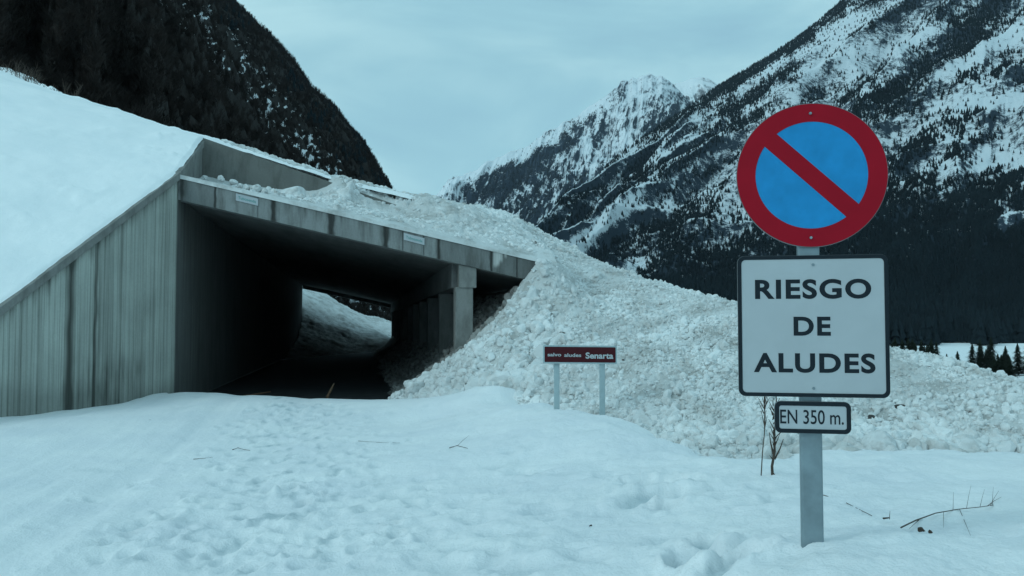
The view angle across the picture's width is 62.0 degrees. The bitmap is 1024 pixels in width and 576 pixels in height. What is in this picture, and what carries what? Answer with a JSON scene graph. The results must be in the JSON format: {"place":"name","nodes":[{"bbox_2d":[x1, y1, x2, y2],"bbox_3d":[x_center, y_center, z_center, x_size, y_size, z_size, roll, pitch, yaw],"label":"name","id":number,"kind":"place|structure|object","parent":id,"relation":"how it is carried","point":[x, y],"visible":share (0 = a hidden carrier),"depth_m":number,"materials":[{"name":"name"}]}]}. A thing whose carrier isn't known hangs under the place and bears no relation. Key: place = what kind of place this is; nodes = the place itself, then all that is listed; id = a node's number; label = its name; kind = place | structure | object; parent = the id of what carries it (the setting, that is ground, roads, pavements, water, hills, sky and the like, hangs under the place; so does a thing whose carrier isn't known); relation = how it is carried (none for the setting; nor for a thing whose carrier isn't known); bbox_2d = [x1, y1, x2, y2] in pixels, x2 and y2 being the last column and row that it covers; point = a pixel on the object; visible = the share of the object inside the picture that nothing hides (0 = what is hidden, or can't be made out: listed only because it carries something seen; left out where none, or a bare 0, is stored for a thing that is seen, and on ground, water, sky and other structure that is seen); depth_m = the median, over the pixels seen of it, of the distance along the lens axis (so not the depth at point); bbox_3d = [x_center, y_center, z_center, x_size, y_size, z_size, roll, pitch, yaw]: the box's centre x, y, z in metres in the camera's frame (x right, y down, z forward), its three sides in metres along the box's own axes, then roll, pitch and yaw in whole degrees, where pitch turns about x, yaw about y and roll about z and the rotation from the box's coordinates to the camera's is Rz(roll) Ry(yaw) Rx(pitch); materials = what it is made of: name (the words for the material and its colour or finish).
{"place":"outdoors","nodes":[
{"label":"outdoors","id":0,"kind":"place"},
{"bbox_2d":[0,67,61,92],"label":"hillside","id":1,"kind":"structure","parent":0,"point":[21,76],"depth_m":49.88,"materials":[{"name":"white snow"}]},
{"bbox_2d":[10,61,32,77],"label":"shrub","id":2,"kind":"object","parent":1,"relation":"on","point":[16,71],"visible":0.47,"depth_m":49.21,"materials":[{"name":"plant"}]},
{"bbox_2d":[11,62,38,79],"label":"shrub","id":3,"kind":"object","parent":1,"relation":"on","point":[26,72],"visible":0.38,"depth_m":49.45,"materials":[{"name":"plant"}]},
{"bbox_2d":[20,60,47,82],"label":"shrub","id":4,"kind":"object","parent":1,"relation":"on","point":[33,79],"visible":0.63,"depth_m":49.59,"materials":[{"name":"plant"}]},
{"bbox_2d":[62,79,83,95],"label":"shrub","id":5,"kind":"object","parent":1,"relation":"on","point":[73,89],"visible":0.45,"depth_m":44.22,"materials":[{"name":"plant"}]},
{"bbox_2d":[3,0,391,317],"bbox_3d":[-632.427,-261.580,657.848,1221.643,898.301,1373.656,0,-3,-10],"label":"hill","id":6,"kind":"structure","parent":0,"point":[131,9],"depth_m":244.63,"materials":[{"name":"green plant"}]},
{"bbox_2d":[0,0,392,320],"bbox_3d":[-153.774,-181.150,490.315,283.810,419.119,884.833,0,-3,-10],"label":"hill scrub","id":7,"kind":"object","parent":6,"relation":"on","point":[110,92],"visible":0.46,"depth_m":121.36,"materials":[{"name":"plant"}]},
{"bbox_2d":[214,0,391,188],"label":"hill conifers","id":8,"kind":"object","parent":6,"relation":"on","point":[232,26],"visible":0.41,"depth_m":572.54,"materials":[{"name":"plant"}]},
{"bbox_2d":[0,71,413,302],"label":"snow slope","id":9,"kind":"structure","parent":0,"point":[76,171],"depth_m":19.51,"materials":[{"name":"white snow"}]},
{"bbox_2d":[206,352,391,399],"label":"road","id":10,"kind":"structure","parent":0,"point":[353,376],"depth_m":29.62,"materials":[{"name":"black asphalt"}]},
{"bbox_2d":[242,391,270,395],"bbox_3d":[-6.715,2.772,22.049,0.057,0.064,1.757,-1,-3,15],"label":"road marking","id":11,"kind":"object","parent":10,"relation":"on","point":[258,393],"visible":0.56,"depth_m":22.30,"materials":[{"name":"white paint"}]},
{"bbox_2d":[0,138,534,416],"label":"avalanche gallery","id":12,"kind":"object","parent":10,"relation":"on","point":[174,283],"visible":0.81,"depth_m":21.05,"materials":[{"name":"concrete"}]},
{"bbox_2d":[236,193,257,205],"bbox_3d":[-6.315,-2.108,20.300,0.513,0.284,0.015,0,-3,-10],"label":"sign","id":13,"kind":"object","parent":12,"relation":"attached to","point":[246,199],"visible":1,"depth_m":20.29,"materials":[{"name":"white metal"}]},
{"bbox_2d":[180,175,556,265],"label":"roof snow","id":14,"kind":"structure","parent":12,"relation":"on","point":[428,206],"depth_m":22.11,"materials":[{"name":"white snow"}]},
{"bbox_2d":[217,175,224,181],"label":"snow block","id":15,"kind":"object","parent":14,"relation":"on","point":[220,178],"depth_m":21.68,"materials":[{"name":"white snow"}]},
{"bbox_2d":[229,179,237,184],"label":"snow block","id":16,"kind":"object","parent":14,"relation":"on","point":[233,182],"depth_m":21.66,"materials":[{"name":"white snow"}]},
{"bbox_2d":[249,184,262,191],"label":"snow block","id":17,"kind":"object","parent":14,"relation":"on","point":[257,187],"depth_m":21.63,"materials":[{"name":"white snow"}]},
{"bbox_2d":[280,186,305,195],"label":"snow block","id":18,"kind":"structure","parent":14,"relation":"on","point":[297,190],"depth_m":22.40,"materials":[{"name":"white snow"}]},
{"bbox_2d":[297,194,305,198],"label":"snow block","id":19,"kind":"object","parent":14,"relation":"on","point":[302,196],"depth_m":21.64,"materials":[{"name":"white snow"}]},
{"bbox_2d":[336,181,354,199],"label":"snow block","id":20,"kind":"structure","parent":14,"relation":"on","point":[347,190],"depth_m":23.37,"materials":[{"name":"white snow"}]},
{"bbox_2d":[220,139,534,238],"bbox_3d":[-4.066,-2.763,26.039,8.976,2.924,3.838,0,-3,-10],"label":"roof rubble","id":21,"kind":"object","parent":14,"relation":"on","point":[505,215],"visible":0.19,"depth_m":24.63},
{"bbox_2d":[404,233,423,244],"bbox_3d":[-2.408,-1.205,20.958,0.505,0.292,0.015,0,-3,-10],"label":"sign","id":22,"kind":"object","parent":12,"relation":"attached to","point":[413,238],"visible":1,"depth_m":20.95,"materials":[{"name":"white metal"}]},
{"bbox_2d":[326,383,334,397],"bbox_3d":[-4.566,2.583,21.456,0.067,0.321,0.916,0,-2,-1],"label":"road marking","id":23,"kind":"object","parent":10,"relation":"on","point":[329,392],"visible":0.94,"depth_m":21.32,"materials":[{"name":"white paint"}]},
{"bbox_2d":[372,289,510,394],"bbox_3d":[-5.296,2.519,43.351,4.200,3.499,44.550,0,-3,-10],"label":"tunnel debris","id":24,"kind":"object","parent":10,"relation":"on","point":[390,343],"visible":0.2,"depth_m":33.76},
{"bbox_2d":[375,286,518,392],"bbox_3d":[-3.782,2.094,35.798,3.540,3.076,30.215,0,-3,-10],"label":"tunnel rubble","id":25,"kind":"object","parent":10,"relation":"on","point":[492,303],"visible":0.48,"depth_m":26.83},
{"bbox_2d":[282,285,390,359],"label":"snow slope","id":26,"kind":"structure","parent":0,"point":[329,325],"depth_m":62.87,"materials":[{"name":"white snow"}]},
{"bbox_2d":[0,386,1023,575],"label":"snow ground","id":27,"kind":"structure","parent":0,"point":[301,487],"depth_m":7.96,"materials":[{"name":"white snow"}]},
{"bbox_2d":[405,381,424,396],"bbox_3d":[-2.294,2.382,19.930,0.529,0.404,0.373,2,-3,-44],"label":"snow block","id":28,"kind":"object","parent":27,"relation":"on","point":[413,388],"depth_m":19.76,"materials":[{"name":"white snow"}]},
{"bbox_2d":[543,345,616,414],"bbox_3d":[1.113,1.685,13.957,1.211,1.499,0.103,0,-2,-2],"label":"place sign","id":29,"kind":"object","parent":27,"relation":"on","point":[557,355],"visible":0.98,"depth_m":13.94,"materials":[{"name":"red metal"}]},
{"bbox_2d":[397,222,1023,458],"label":"avalanche debris","id":30,"kind":"object","parent":27,"relation":"on","point":[915,377],"visible":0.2,"depth_m":16.19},
{"bbox_2d":[435,377,442,386],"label":"snow block","id":31,"kind":"object","parent":30,"relation":"on","point":[438,380],"depth_m":19.26,"materials":[{"name":"white snow"}]},
{"bbox_2d":[434,370,445,377],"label":"snow block","id":32,"kind":"object","parent":30,"relation":"on","point":[438,374],"depth_m":19.73,"materials":[{"name":"white snow"}]},
{"bbox_2d":[438,385,451,395],"bbox_3d":[-1.377,2.289,18.407,0.493,0.395,0.442,1,-3,-28],"label":"snow block","id":33,"kind":"object","parent":30,"relation":"on","point":[443,389],"depth_m":18.23,"materials":[{"name":"white snow"}]},
{"bbox_2d":[470,358,480,366],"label":"snow block","id":34,"kind":"object","parent":30,"relation":"on","point":[476,361],"depth_m":18.70,"materials":[{"name":"white snow"}]},
{"bbox_2d":[471,368,479,372],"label":"snow block","id":35,"kind":"object","parent":30,"relation":"on","point":[474,370],"depth_m":18.48,"materials":[{"name":"white snow"}]},
{"bbox_2d":[477,361,490,368],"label":"snow block","id":36,"kind":"object","parent":30,"relation":"on","point":[481,364],"depth_m":18.58,"materials":[{"name":"white snow"}]},
{"bbox_2d":[485,341,491,347],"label":"snow block","id":37,"kind":"object","parent":30,"relation":"on","point":[488,344],"depth_m":19.19,"materials":[{"name":"white snow"}]},
{"bbox_2d":[496,342,504,346],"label":"snow block","id":38,"kind":"object","parent":30,"relation":"on","point":[500,344],"depth_m":18.93,"materials":[{"name":"white snow"}]},
{"bbox_2d":[497,361,506,367],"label":"snow block","id":39,"kind":"object","parent":30,"relation":"on","point":[501,363],"depth_m":18.36,"materials":[{"name":"white snow"}]},
{"bbox_2d":[514,352,532,363],"bbox_3d":[0.214,1.554,18.291,0.516,0.356,0.450,23,-9,48],"label":"snow block","id":40,"kind":"object","parent":30,"relation":"on","point":[520,357],"depth_m":18.11,"materials":[{"name":"white snow"}]},
{"bbox_2d":[525,377,544,389],"bbox_3d":[0.475,1.932,16.846,0.365,0.332,0.363,-1,-3,18],"label":"snow block","id":41,"kind":"object","parent":30,"relation":"on","point":[540,381],"depth_m":16.73,"materials":[{"name":"white snow"}]},
{"bbox_2d":[546,328,554,332],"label":"snow block","id":42,"kind":"object","parent":30,"relation":"on","point":[551,330],"depth_m":19.30,"materials":[{"name":"white snow"}]},
{"bbox_2d":[551,311,558,316],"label":"snow block","id":43,"kind":"object","parent":30,"relation":"on","point":[554,313],"depth_m":19.77,"materials":[{"name":"white snow"}]},
{"bbox_2d":[589,272,601,280],"bbox_3d":[2.296,-0.276,23.714,0.471,0.326,0.411,-10,11,3],"label":"snow block","id":44,"kind":"object","parent":30,"relation":"on","point":[595,275],"depth_m":23.56,"materials":[{"name":"white snow"}]},
{"bbox_2d":[388,215,1023,459],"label":"debris rubble","id":45,"kind":"object","parent":30,"relation":"on","point":[925,431],"visible":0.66,"depth_m":15.13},
{"bbox_2d":[861,430,895,450],"bbox_3d":[4.668,2.008,10.843,0.410,0.346,0.512,-26,1,-31],"label":"snow block","id":46,"kind":"object","parent":45,"relation":"on","point":[879,440],"depth_m":10.70,"materials":[{"name":"white snow"}]},
{"bbox_2d":[894,439,908,449],"bbox_3d":[4.886,2.064,10.835,0.319,0.251,0.259,17,-20,-27],"label":"snow block","id":47,"kind":"object","parent":45,"relation":"on","point":[898,442],"depth_m":10.75,"materials":[{"name":"white snow"}]},
{"bbox_2d":[702,435,718,448],"bbox_3d":[2.575,2.030,11.033,0.239,0.216,0.228,-4,16,-9],"label":"snow block","id":48,"kind":"object","parent":30,"relation":"on","point":[713,440],"depth_m":10.97,"materials":[{"name":"white snow"}]},
{"bbox_2d":[758,396,769,475],"bbox_3d":[2.352,1.336,7.972,0.094,0.832,0.199,0,-2,7],"label":"dry reed","id":49,"kind":"object","parent":27,"relation":"on","point":[764,413],"visible":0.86,"depth_m":7.96,"materials":[{"name":"brown plant"}]},
{"bbox_2d":[769,397,783,474],"bbox_3d":[2.470,1.403,7.961,0.134,0.798,0.203,-1,-3,16],"label":"dry weed","id":50,"kind":"object","parent":27,"relation":"on","point":[773,457],"visible":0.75,"depth_m":7.97,"materials":[{"name":"brown plant"}]},
{"bbox_2d":[736,103,889,547],"bbox_3d":[1.571,0.388,4.447,0.759,2.714,0.098,0,-3,11],"label":"road sign","id":51,"kind":"object","parent":27,"relation":"on","point":[813,324],"visible":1,"depth_m":4.42,"materials":[{"name":"white metal"}]},
{"bbox_2d":[900,487,1000,535],"bbox_3d":[3.101,1.504,5.874,0.377,0.158,2.518,-2,-3,34],"label":"branch","id":52,"kind":"object","parent":27,"relation":"on","point":[947,511],"visible":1,"depth_m":5.82,"materials":[{"name":"brown wood"}]},
{"bbox_2d":[237,0,838,194],"label":"sky","id":53,"kind":"structure","parent":0,"point":[438,90],"materials":[{"name":"blue"}]},
{"bbox_2d":[437,74,690,225],"bbox_3d":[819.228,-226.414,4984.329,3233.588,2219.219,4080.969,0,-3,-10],"label":"mountain","id":54,"kind":"structure","parent":0,"point":[635,98],"depth_m":4480.19,"materials":[{"name":"white snow"}]},
{"bbox_2d":[441,85,691,224],"bbox_3d":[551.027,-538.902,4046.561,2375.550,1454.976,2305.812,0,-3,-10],"label":"mountain forest","id":55,"kind":"object","parent":54,"relation":"on","point":[528,172],"visible":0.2,"depth_m":4303.69,"materials":[{"name":"plant"}]},
{"bbox_2d":[674,77,716,103],"bbox_3d":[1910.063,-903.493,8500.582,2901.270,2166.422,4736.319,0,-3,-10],"label":"mountain","id":56,"kind":"structure","parent":0,"point":[692,90],"depth_m":7916.98,"materials":[{"name":"white snow"}]},
{"bbox_2d":[535,0,1023,342],"bbox_3d":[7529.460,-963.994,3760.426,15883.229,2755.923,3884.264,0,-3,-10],"label":"mountain","id":57,"kind":"structure","parent":0,"point":[879,49],"depth_m":1522.54,"materials":[{"name":"white snow"}]},
{"bbox_2d":[539,0,1023,342],"bbox_3d":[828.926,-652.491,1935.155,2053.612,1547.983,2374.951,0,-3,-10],"label":"mountain forest","id":58,"kind":"object","parent":57,"relation":"on","point":[1004,283],"visible":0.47,"depth_m":1104.88,"materials":[{"name":"plant"}]},
{"bbox_2d":[890,342,1023,377],"bbox_3d":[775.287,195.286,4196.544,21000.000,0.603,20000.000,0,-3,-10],"label":"valley floor","id":59,"kind":"structure","parent":0,"point":[950,349],"depth_m":479.27,"materials":[{"name":"white snow"}]},
{"bbox_2d":[637,271,1023,345],"bbox_3d":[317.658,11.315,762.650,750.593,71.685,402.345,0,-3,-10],"label":"valley forest","id":60,"kind":"object","parent":59,"relation":"on","point":[906,321],"visible":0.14,"depth_m":671.88,"materials":[{"name":"plant"}]},
{"bbox_2d":[905,338,910,349],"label":"pine tree","id":61,"kind":"object","parent":59,"relation":"on","point":[907,343],"visible":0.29,"depth_m":245.15,"materials":[{"name":"green plant"}]},
{"bbox_2d":[908,338,917,349],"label":"pine tree","id":62,"kind":"object","parent":59,"relation":"on","point":[912,343],"visible":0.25,"depth_m":244.15,"materials":[{"name":"green plant"}]},
{"bbox_2d":[918,340,924,352],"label":"pine tree","id":63,"kind":"object","parent":59,"relation":"on","point":[921,346],"visible":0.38,"depth_m":255.59,"materials":[{"name":"green plant"}]},
{"bbox_2d":[929,342,933,353],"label":"pine tree","id":64,"kind":"object","parent":59,"relation":"on","point":[931,346],"visible":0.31,"depth_m":259.59,"materials":[{"name":"green plant"}]},
{"bbox_2d":[934,341,941,355],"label":"pine tree","id":65,"kind":"object","parent":59,"relation":"on","point":[936,347],"visible":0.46,"depth_m":289.03,"materials":[{"name":"green plant"}]},
{"bbox_2d":[967,343,982,367],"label":"pine tree","id":66,"kind":"object","parent":59,"relation":"on","point":[972,353],"visible":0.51,"depth_m":238.16,"materials":[{"name":"green plant"}]},
{"bbox_2d":[974,339,989,368],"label":"pine tree","id":67,"kind":"object","parent":59,"relation":"on","point":[979,353],"visible":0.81,"depth_m":252.44,"materials":[{"name":"green plant"}]},
{"bbox_2d":[988,351,994,367],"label":"pine tree","id":68,"kind":"object","parent":59,"relation":"on","point":[991,358],"visible":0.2,"depth_m":190.56,"materials":[{"name":"green plant"}]},
{"bbox_2d":[984,337,999,366],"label":"pine tree","id":69,"kind":"object","parent":59,"relation":"on","point":[990,346],"visible":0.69,"depth_m":259.97,"materials":[{"name":"green plant"}]},
{"bbox_2d":[988,356,996,371],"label":"pine tree","id":70,"kind":"object","parent":59,"relation":"on","point":[993,363],"visible":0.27,"depth_m":180.61,"materials":[{"name":"green plant"}]},
{"bbox_2d":[992,354,1006,372],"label":"pine tree","id":71,"kind":"object","parent":59,"relation":"on","point":[997,364],"visible":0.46,"depth_m":176.99,"materials":[{"name":"green plant"}]},
{"bbox_2d":[999,355,1006,372],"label":"pine tree","id":72,"kind":"object","parent":59,"relation":"on","point":[1002,362],"visible":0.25,"depth_m":193.33,"materials":[{"name":"green plant"}]},
{"bbox_2d":[1002,352,1006,368],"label":"pine tree","id":73,"kind":"object","parent":59,"relation":"on","point":[1003,357],"visible":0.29,"depth_m":202.30,"materials":[{"name":"green plant"}]},
{"bbox_2d":[1005,354,1017,377],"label":"pine tree","id":74,"kind":"object","parent":59,"relation":"on","point":[1007,359],"visible":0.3,"depth_m":200.01,"materials":[{"name":"green plant"}]},
{"bbox_2d":[1005,357,1020,375],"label":"pine tree","id":75,"kind":"object","parent":59,"relation":"on","point":[1010,368],"visible":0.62,"depth_m":190.68,"materials":[{"name":"green plant"}]},
{"bbox_2d":[1002,346,1023,376],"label":"pine tree","id":76,"kind":"object","parent":59,"relation":"on","point":[1005,352],"visible":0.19,"depth_m":216.62,"materials":[{"name":"green plant"}]},
{"bbox_2d":[1011,343,1023,374],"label":"pine tree","id":77,"kind":"object","parent":59,"relation":"on","point":[1018,367],"visible":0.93,"depth_m":230.67,"materials":[{"name":"green plant"}]}
]}

